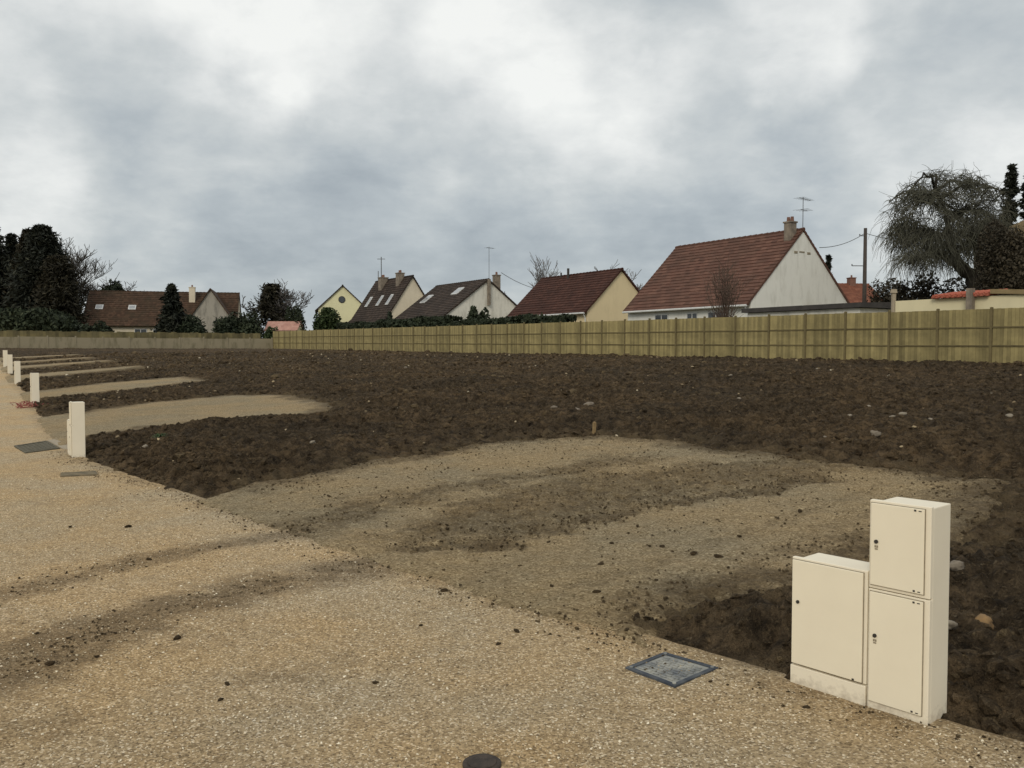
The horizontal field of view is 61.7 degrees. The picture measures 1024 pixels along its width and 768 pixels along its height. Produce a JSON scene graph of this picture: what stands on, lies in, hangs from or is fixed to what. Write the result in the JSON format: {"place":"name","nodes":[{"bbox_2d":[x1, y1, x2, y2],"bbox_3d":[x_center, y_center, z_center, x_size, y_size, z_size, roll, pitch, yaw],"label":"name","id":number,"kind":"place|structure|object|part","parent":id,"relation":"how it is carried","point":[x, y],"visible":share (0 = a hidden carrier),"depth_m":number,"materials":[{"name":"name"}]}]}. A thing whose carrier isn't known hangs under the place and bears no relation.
{"place":"outdoors","nodes":[
{"label":"outdoors","id":0,"kind":"place"},
{"bbox_2d":[0,354,84,360],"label":"sand path","id":1,"kind":"structure","parent":0,"point":[26,357],"depth_m":58.52,"materials":[{"name":"beige sand"}]},
{"bbox_2d":[0,357,97,365],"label":"sand path","id":2,"kind":"structure","parent":0,"point":[48,360],"depth_m":53.40,"materials":[{"name":"beige sand"}]},
{"bbox_2d":[0,360,116,371],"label":"sand path","id":3,"kind":"structure","parent":0,"point":[4,369],"depth_m":48.53,"materials":[{"name":"beige sand"}]},
{"bbox_2d":[5,365,144,382],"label":"sand path","id":4,"kind":"structure","parent":0,"point":[9,378],"depth_m":41.61,"materials":[{"name":"beige sand"}]},
{"bbox_2d":[20,376,204,401],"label":"sand path","id":5,"kind":"structure","parent":0,"point":[101,387],"depth_m":31.45,"materials":[{"name":"beige sand"}]},
{"bbox_2d":[37,394,332,446],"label":"sand path","id":6,"kind":"structure","parent":0,"point":[131,417],"depth_m":20.82,"materials":[{"name":"beige sand"}]},
{"bbox_2d":[0,361,1023,767],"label":"gravel road","id":7,"kind":"structure","parent":0,"point":[824,739],"depth_m":4.42,"materials":[{"name":"beige gravel"}]},
{"bbox_2d":[3,350,7,366],"bbox_3d":[-28.599,-1.369,48.356,0.223,1.088,0.276,-1,3,-33],"label":"tall cabinet","id":8,"kind":"object","parent":7,"relation":"on","point":[5,353],"visible":0.82,"depth_m":48.23,"materials":[{"name":"beige plastic"}]},
{"bbox_2d":[7,354,12,373],"bbox_3d":[-25.173,-0.937,42.962,0.223,1.088,0.276,-1,3,-33],"label":"tall cabinet","id":9,"kind":"object","parent":7,"relation":"on","point":[9,364],"visible":0.84,"depth_m":42.85,"materials":[{"name":"beige plastic"}]},
{"bbox_2d":[14,361,20,383],"bbox_3d":[-20.454,-0.406,35.428,0.223,1.088,0.276,-1,3,-33],"label":"tall cabinet","id":10,"kind":"object","parent":7,"relation":"on","point":[17,374],"visible":0.86,"depth_m":35.31,"materials":[{"name":"beige plastic"}]},
{"bbox_2d":[10,401,43,407],"bbox_3d":[-13.598,0.583,24.354,1.190,0.193,0.880,0,2,0],"label":"red netting","id":11,"kind":"object","parent":7,"relation":"on","point":[28,404],"visible":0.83,"depth_m":24.40,"materials":[{"name":"red plastic"}]},
{"bbox_2d":[30,373,39,402],"bbox_3d":[-14.129,0.214,25.363,0.223,1.088,0.276,-1,3,-33],"label":"tall cabinet","id":12,"kind":"object","parent":7,"relation":"on","point":[34,387],"visible":0.8,"depth_m":25.25,"materials":[{"name":"beige plastic"}]},
{"bbox_2d":[14,441,59,453],"bbox_3d":[-8.194,1.092,14.748,0.583,0.044,1.902,-2,3,-36],"label":"drain cover","id":13,"kind":"object","parent":7,"relation":"on","point":[40,446],"visible":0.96,"depth_m":14.63,"materials":[{"name":"metal"}]},
{"bbox_2d":[44,661,54,665],"bbox_3d":[-2.435,1.470,4.516,0.039,0.025,0.058,2,3,35],"label":"mud clod","id":14,"kind":"object","parent":7,"relation":"on","point":[48,663],"visible":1,"depth_m":4.50,"materials":[{"name":"soil"}]},
{"bbox_2d":[47,439,67,449],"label":"concrete slab","id":15,"kind":"structure","parent":7,"relation":"on","point":[53,441],"depth_m":15.16,"materials":[{"name":"grey concrete"}]},
{"bbox_2d":[67,419,70,455],"bbox_3d":[-7.005,0.907,13.717,0.188,0.677,0.347,-1,3,-33],"label":"cabinet","id":16,"kind":"object","parent":7,"relation":"on","point":[68,439],"visible":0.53,"depth_m":13.66,"materials":[{"name":"beige plastic"}]},
{"bbox_3d":[-7.074,0.813,13.674,0.013,0.464,0.325,-1,3,-33],"label":"door","id":17,"kind":"part","parent":16,"relation":"part of","materials":[{"name":"beige plastic"}]},
{"bbox_2d":[69,401,85,457],"bbox_3d":[-6.833,0.765,13.462,0.201,0.979,0.248,-1,3,-33],"label":"tall cabinet","id":18,"kind":"object","parent":7,"relation":"on","point":[77,426],"visible":0.88,"depth_m":13.36,"materials":[{"name":"beige plastic"}]},
{"bbox_3d":[-6.911,0.459,13.408,0.013,0.339,0.216,-1,3,-33],"label":"door","id":19,"kind":"part","parent":18,"relation":"part of","materials":[{"name":"beige plastic"}]},
{"bbox_3d":[-6.912,0.888,13.424,0.018,0.459,0.216,-1,3,-33],"label":"door","id":20,"kind":"part","parent":18,"relation":"part of","materials":[{"name":"beige plastic"}]},
{"bbox_2d":[60,471,97,476],"bbox_3d":[-5.811,1.230,11.507,0.468,0.063,0.378,-1,2,-24],"label":"channel cover","id":21,"kind":"object","parent":7,"relation":"on","point":[80,473],"visible":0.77,"depth_m":11.49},
{"bbox_2d":[173,634,180,640],"bbox_3d":[-1.923,1.459,4.921,0.049,0.033,0.031,-2,3,-37],"label":"mud clod","id":22,"kind":"object","parent":7,"relation":"on","point":[177,637],"visible":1,"depth_m":4.91,"materials":[{"name":"soil"}]},
{"bbox_2d":[462,753,500,767],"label":"valve cap","id":23,"kind":"object","parent":7,"relation":"on","point":[482,760],"visible":1,"depth_m":3.42,"materials":[{"name":"black plastic"}]},
{"bbox_2d":[1,450,1023,767],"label":"soil crumbs","id":24,"kind":"object","parent":7,"relation":"on","point":[323,584],"visible":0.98,"depth_m":5.42,"materials":[{"name":"brown soil"}]},
{"bbox_2d":[625,652,718,687],"bbox_3d":[0.826,1.490,4.458,0.372,0.042,0.332,-2,3,-42],"label":"manhole cover","id":25,"kind":"object","parent":7,"relation":"on","point":[674,676],"visible":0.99,"depth_m":4.44,"materials":[{"name":"grey metal"}]},
{"bbox_2d":[790,553,869,705],"bbox_3d":[1.584,1.235,4.183,0.209,0.752,0.386,-2,3,-41],"label":"cabinet","id":26,"kind":"object","parent":7,"relation":"on","point":[830,615],"visible":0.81,"depth_m":4.11,"materials":[{"name":"beige plastic"}]},
{"bbox_3d":[1.511,1.132,4.120,0.023,0.516,0.361,-2,3,-41],"label":"door","id":27,"kind":"part","parent":26,"relation":"part of","materials":[{"name":"beige plastic"}]},
{"bbox_2d":[867,497,950,725],"bbox_3d":[1.813,1.077,3.929,0.223,1.088,0.276,-2,3,-41],"label":"tall cabinet","id":28,"kind":"object","parent":7,"relation":"on","point":[909,563],"visible":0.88,"depth_m":3.84,"materials":[{"name":"beige plastic"}]},
{"bbox_3d":[1.731,1.213,3.874,0.020,0.510,0.240,-2,3,-41],"label":"door","id":29,"kind":"part","parent":28,"relation":"part of","materials":[{"name":"beige plastic"}]},
{"bbox_3d":[1.731,0.737,3.856,0.020,0.377,0.240,-2,3,-41],"label":"door","id":30,"kind":"part","parent":28,"relation":"part of","materials":[{"name":"beige plastic"}]},
{"bbox_2d":[0,348,1023,741],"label":"soil field","id":31,"kind":"structure","parent":0,"point":[766,622],"depth_m":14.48,"materials":[{"name":"brown soil"}]},
{"bbox_2d":[148,433,164,437],"bbox_3d":[-6.064,0.920,14.725,0.348,0.149,0.359,0,2,0],"label":"weed","id":32,"kind":"object","parent":31,"relation":"on","point":[158,435],"visible":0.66,"depth_m":14.67,"materials":[{"name":"green plant"}]},
{"bbox_2d":[39,353,1020,478],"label":"pebbles","id":33,"kind":"object","parent":31,"relation":"on","point":[117,436],"visible":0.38,"depth_m":27.34,"materials":[{"name":"beige stone"}]},
{"bbox_2d":[592,421,595,433],"bbox_3d":[1.342,0.795,14.040,0.044,0.370,0.044,1,4,-29],"label":"survey stake","id":34,"kind":"object","parent":31,"relation":"on","point":[594,427],"visible":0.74,"depth_m":14.02,"materials":[{"name":"brown wood"}]},
{"bbox_2d":[870,430,880,436],"bbox_3d":[5.150,0.709,12.134,0.141,0.108,0.091,0,2,0],"label":"stone","id":35,"kind":"object","parent":31,"relation":"on","point":[876,433],"visible":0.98,"depth_m":12.11,"materials":[{"name":"grey stone"}]},
{"bbox_2d":[948,620,957,629],"bbox_3d":[2.422,1.331,4.762,0.089,0.066,0.100,-2,3,-44],"label":"stone","id":36,"kind":"object","parent":31,"relation":"on","point":[952,624],"visible":0.36,"depth_m":4.72,"materials":[{"name":"grey stone"}]},
{"bbox_2d":[949,560,964,570],"bbox_3d":[2.956,1.212,5.699,0.103,0.083,0.092,2,3,39],"label":"stone","id":37,"kind":"object","parent":31,"relation":"on","point":[955,565],"visible":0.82,"depth_m":5.67,"materials":[{"name":"grey stone"}]},
{"bbox_2d":[974,613,993,629],"bbox_3d":[2.615,1.335,4.753,0.143,0.112,0.099,-2,3,-41],"label":"stone","id":38,"kind":"object","parent":31,"relation":"on","point":[983,618],"visible":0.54,"depth_m":4.72,"materials":[{"name":"beige stone"}]},
{"bbox_2d":[0,0,1023,337],"label":"sky","id":39,"kind":"structure","parent":0,"point":[241,146],"materials":[{"name":"grey"}]},
{"bbox_2d":[197,435,1010,647],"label":"sand path","id":40,"kind":"structure","parent":0,"point":[542,559],"depth_m":8.03,"materials":[{"name":"beige sand"}]},
{"bbox_2d":[197,435,1011,649],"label":"soil crumbs","id":41,"kind":"object","parent":40,"relation":"on","point":[646,588],"visible":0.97,"depth_m":8.38,"materials":[{"name":"brown soil"}]},
{"bbox_2d":[714,554,723,557],"bbox_3d":[1.567,1.303,6.479,0.078,0.033,0.046,0,2,-6],"label":"mud clod","id":42,"kind":"object","parent":40,"relation":"on","point":[717,556],"visible":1,"depth_m":6.47,"materials":[{"name":"soil"}]},
{"bbox_3d":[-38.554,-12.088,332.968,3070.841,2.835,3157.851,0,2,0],"label":"grass land","id":43,"kind":"structure","parent":0,"visible":0},
{"bbox_2d":[0,227,13,308],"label":"conifer tree","id":44,"kind":"object","parent":43,"relation":"on","point":[4,259],"visible":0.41,"depth_m":107.24,"materials":[{"name":"green plant"}]},
{"bbox_2d":[4,233,17,288],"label":"conifer tree","id":45,"kind":"object","parent":43,"relation":"on","point":[11,238],"visible":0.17,"depth_m":110.94,"materials":[{"name":"green plant"}]},
{"bbox_2d":[2,228,30,310],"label":"conifer tree","id":46,"kind":"object","parent":43,"relation":"on","point":[21,238],"visible":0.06,"depth_m":104.57,"materials":[{"name":"green plant"}]},
{"bbox_2d":[0,306,85,334],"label":"bush","id":47,"kind":"object","parent":43,"relation":"on","point":[38,319],"visible":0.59,"depth_m":95.12,"materials":[{"name":"green plant"}]},
{"bbox_2d":[0,224,91,314],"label":"conifer tree","id":48,"kind":"object","parent":43,"relation":"on","point":[41,243],"visible":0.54,"depth_m":101.80,"materials":[{"name":"green plant"}]},
{"bbox_2d":[28,254,92,325],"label":"conifer tree","id":49,"kind":"object","parent":43,"relation":"on","point":[57,290],"visible":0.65,"depth_m":99.50,"materials":[{"name":"green plant"}]},
{"bbox_2d":[50,226,116,309],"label":"bare tree","id":50,"kind":"object","parent":43,"relation":"on","point":[84,285],"visible":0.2,"depth_m":111.30,"materials":[{"name":"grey plant"}]},
{"bbox_2d":[78,320,114,333],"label":"bush","id":51,"kind":"object","parent":43,"relation":"on","point":[102,327],"visible":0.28,"depth_m":95.09,"materials":[{"name":"green plant"}]},
{"bbox_2d":[101,279,124,290],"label":"shrub","id":52,"kind":"object","parent":43,"relation":"on","point":[116,286],"visible":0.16,"depth_m":110.69,"materials":[{"name":"green plant"}]},
{"bbox_2d":[95,272,136,290],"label":"bare tree","id":53,"kind":"object","parent":43,"relation":"on","point":[127,289],"visible":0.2,"depth_m":117.72,"materials":[{"name":"grey plant"}]},
{"bbox_2d":[0,330,259,338],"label":"board fence","id":54,"kind":"object","parent":43,"relation":"on","point":[83,334],"visible":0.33,"depth_m":85.60,"materials":[{"name":"grey wood"}]},
{"bbox_2d":[0,335,272,348],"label":"boundary wall","id":55,"kind":"structure","parent":43,"relation":"on","point":[75,342],"depth_m":83.26,"materials":[{"name":"concrete"}]},
{"bbox_2d":[81,285,240,332],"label":"house","id":56,"kind":"structure","parent":43,"relation":"on","point":[129,311],"depth_m":104.36,"materials":[{"name":"brown tile"}]},
{"bbox_2d":[134,329,146,332],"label":"window","id":57,"kind":"structure","parent":56,"relation":"in","point":[135,330],"depth_m":103.15,"materials":[{"name":"white paint"}]},
{"bbox_2d":[150,283,186,332],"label":"conifer tree","id":58,"kind":"object","parent":43,"relation":"on","point":[171,315],"visible":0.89,"depth_m":93.15,"materials":[{"name":"green plant"}]},
{"bbox_2d":[172,313,207,332],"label":"bush","id":59,"kind":"object","parent":43,"relation":"on","point":[193,325],"visible":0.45,"depth_m":93.72,"materials":[{"name":"green plant"}]},
{"bbox_2d":[210,311,262,338],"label":"bush","id":60,"kind":"object","parent":43,"relation":"on","point":[233,324],"visible":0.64,"depth_m":95.59,"materials":[{"name":"green plant"}]},
{"bbox_2d":[240,292,283,314],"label":"bare tree","id":61,"kind":"object","parent":43,"relation":"on","point":[244,307],"visible":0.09,"depth_m":111.65,"materials":[{"name":"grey plant"}]},
{"bbox_2d":[262,326,279,338],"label":"bush","id":62,"kind":"object","parent":43,"relation":"on","point":[268,334],"visible":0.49,"depth_m":94.34,"materials":[{"name":"green plant"}]},
{"bbox_2d":[245,282,302,338],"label":"conifer tree","id":63,"kind":"object","parent":43,"relation":"on","point":[269,295],"visible":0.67,"depth_m":102.60,"materials":[{"name":"green plant"}]},
{"bbox_2d":[264,321,302,330],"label":"shed","id":64,"kind":"structure","parent":43,"relation":"on","point":[287,325],"depth_m":98.53,"materials":[{"name":"pink tile"}]},
{"bbox_2d":[265,278,312,319],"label":"bare tree","id":65,"kind":"object","parent":43,"relation":"on","point":[289,299],"visible":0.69,"depth_m":103.10,"materials":[{"name":"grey plant"}]},
{"bbox_2d":[285,305,306,330],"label":"bush","id":66,"kind":"object","parent":43,"relation":"on","point":[295,314],"visible":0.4,"depth_m":99.80,"materials":[{"name":"green plant"}]},
{"bbox_2d":[312,306,341,329],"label":"bush","id":67,"kind":"object","parent":43,"relation":"on","point":[326,318],"visible":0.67,"depth_m":95.80,"materials":[{"name":"green plant"}]},
{"bbox_2d":[315,271,378,322],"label":"house","id":68,"kind":"structure","parent":43,"relation":"on","point":[343,301],"depth_m":103.63,"materials":[{"name":"yellow paint"}]},
{"bbox_2d":[338,296,344,302],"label":"window","id":69,"kind":"structure","parent":68,"relation":"in","point":[341,299],"depth_m":103.50,"materials":[{"name":"glass"}]},
{"bbox_2d":[349,270,424,322],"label":"house","id":70,"kind":"structure","parent":43,"relation":"on","point":[400,293],"depth_m":89.99,"materials":[{"name":"brown tile"}]},
{"bbox_2d":[385,311,392,318],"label":"bush","id":71,"kind":"object","parent":43,"relation":"on","point":[389,314],"visible":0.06,"depth_m":83.82,"materials":[{"name":"green plant"}]},
{"bbox_2d":[336,314,462,328],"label":"hedge","id":72,"kind":"object","parent":43,"relation":"on","point":[427,321],"visible":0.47,"depth_m":72.98,"materials":[{"name":"green plant"}]},
{"bbox_2d":[396,247,516,319],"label":"house","id":73,"kind":"structure","parent":43,"relation":"on","point":[459,299],"depth_m":79.52,"materials":[{"name":"brown tile"}]},
{"bbox_2d":[466,305,490,319],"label":"bush","id":74,"kind":"object","parent":43,"relation":"on","point":[473,312],"visible":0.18,"depth_m":71.15,"materials":[{"name":"green plant"}]},
{"bbox_2d":[449,312,576,325],"bbox_3d":[-0.363,-3.401,59.723,1.766,2.910,14.869,-1,3,-33],"label":"hedge","id":75,"kind":"object","parent":43,"relation":"on","point":[528,318],"visible":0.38,"depth_m":57.40,"materials":[{"name":"green plant"}]},
{"bbox_2d":[528,253,560,286],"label":"bare tree","id":76,"kind":"object","parent":43,"relation":"on","point":[543,274],"visible":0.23,"depth_m":116.44,"materials":[{"name":"grey plant"}]},
{"bbox_2d":[507,267,639,321],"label":"house","id":77,"kind":"structure","parent":43,"relation":"on","point":[605,295],"depth_m":65.05,"materials":[{"name":"red tile"}]},
{"bbox_2d":[594,259,641,289],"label":"bare tree","id":78,"kind":"object","parent":43,"relation":"on","point":[639,287],"visible":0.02,"depth_m":98.78,"materials":[{"name":"grey plant"}]},
{"bbox_2d":[273,307,1023,362],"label":"timber fence","id":79,"kind":"object","parent":43,"relation":"on","point":[991,334],"visible":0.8,"depth_m":37.04,"materials":[{"name":"beige wood"}]},
{"bbox_2d":[702,255,755,317],"bbox_3d":[10.630,-3.916,43.490,2.957,5.225,2.357,0,2,0],"label":"bare shrub","id":80,"kind":"object","parent":43,"relation":"on","point":[726,300],"visible":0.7,"depth_m":43.30,"materials":[{"name":"brown plant"}]},
{"bbox_2d":[622,197,849,319],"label":"house","id":81,"kind":"structure","parent":43,"relation":"on","point":[787,266],"depth_m":50.91,"materials":[{"name":"red tile"}]},
{"bbox_2d":[655,314,668,319],"bbox_3d":[9.319,-3.790,53.418,0.050,1.120,1.200,-1,3,-33],"label":"window","id":82,"kind":"structure","parent":81,"relation":"in","point":[657,316],"depth_m":53.36,"materials":[{"name":"white paint"}]},
{"bbox_2d":[687,312,697,317],"bbox_3d":[10.767,-3.705,51.193,0.050,1.120,0.900,-1,3,-33],"label":"window","id":83,"kind":"structure","parent":81,"relation":"in","point":[695,314],"depth_m":51.10,"materials":[{"name":"white paint"}]},
{"bbox_2d":[707,311,723,317],"bbox_3d":[11.806,-3.645,49.603,0.050,1.120,1.300,-1,3,-33],"label":"window","id":84,"kind":"structure","parent":81,"relation":"in","point":[709,314],"depth_m":49.86,"materials":[{"name":"white glass"}]},
{"bbox_2d":[741,302,890,316],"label":"garage","id":85,"kind":"structure","parent":43,"relation":"on","point":[866,307],"depth_m":37.58,"materials":[{"name":"concrete"}]},
{"bbox_2d":[825,254,832,274],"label":"conifer tree","id":86,"kind":"object","parent":43,"relation":"on","point":[828,260],"visible":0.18,"depth_m":85.42,"materials":[{"name":"green plant"}]},
{"bbox_2d":[838,275,878,302],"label":"house","id":87,"kind":"structure","parent":43,"relation":"on","point":[851,288],"depth_m":93.61,"materials":[{"name":"brick"}]},
{"bbox_2d":[851,228,866,301],"bbox_3d":[25.007,-6.506,61.797,1.156,9.412,0.336,0,2,0],"label":"utility pole","id":88,"kind":"object","parent":43,"relation":"on","point":[864,290],"visible":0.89,"depth_m":61.64,"materials":[{"name":"brown wood"}]},
{"bbox_2d":[819,234,862,247],"bbox_3d":[22.653,-9.838,58.668,0.040,1.752,8.037,2,3,42],"label":"overhead cable","id":89,"kind":"object","parent":88,"relation":"attached to","point":[840,244],"visible":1,"depth_m":58.34,"materials":[{"name":"metal"}]},
{"bbox_2d":[867,277,898,301],"bbox_3d":[26.062,-4.730,60.038,2.226,5.550,2.734,0,2,0],"label":"bush","id":90,"kind":"object","parent":43,"relation":"on","point":[881,294],"visible":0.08,"depth_m":59.86,"materials":[{"name":"green plant"}]},
{"bbox_2d":[890,289,896,311],"bbox_3d":[15.095,-2.196,33.941,0.276,3.100,0.277,0,2,0],"label":"post","id":91,"kind":"object","parent":43,"relation":"on","point":[893,292],"visible":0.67,"depth_m":33.83,"materials":[{"name":"concrete"}]},
{"bbox_2d":[888,267,941,301],"bbox_3d":[22.671,-4.040,48.748,3.695,5.342,2.784,-1,2,-22],"label":"bush","id":92,"kind":"object","parent":43,"relation":"on","point":[923,293],"visible":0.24,"depth_m":48.34,"materials":[{"name":"green plant"}]},
{"bbox_2d":[869,164,1023,296],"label":"weeping tree","id":93,"kind":"object","parent":43,"relation":"on","point":[949,244],"visible":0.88,"depth_m":44.53,"materials":[{"name":"green plant"}]},
{"bbox_2d":[935,277,966,298],"bbox_3d":[26.320,-3.833,49.798,5.028,4.857,3.442,-1,3,-32],"label":"bush","id":94,"kind":"object","parent":43,"relation":"on","point":[948,290],"depth_m":49.43,"materials":[{"name":"green plant"}]},
{"bbox_2d":[895,288,1023,311],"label":"wall","id":95,"kind":"structure","parent":43,"relation":"on","point":[1011,298],"depth_m":31.11,"materials":[{"name":"beige concrete"}]},
{"bbox_2d":[972,219,1023,296],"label":"overgrown bush","id":96,"kind":"object","parent":43,"relation":"on","point":[1001,259],"visible":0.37,"depth_m":36.34,"materials":[{"name":"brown plant"}]},
{"bbox_2d":[973,220,1023,275],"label":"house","id":97,"kind":"structure","parent":43,"relation":"on","point":[1020,224],"depth_m":47.16,"materials":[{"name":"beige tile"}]},
{"bbox_2d":[1000,163,1023,224],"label":"conifer tree","id":98,"kind":"object","parent":43,"relation":"on","point":[1011,175],"visible":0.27,"depth_m":74.18,"materials":[{"name":"green plant"}]},
{"bbox_2d":[1017,176,1023,222],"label":"conifer tree","id":99,"kind":"object","parent":43,"relation":"on","point":[1021,213],"visible":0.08,"depth_m":75.55,"materials":[{"name":"green plant"}]}
]}

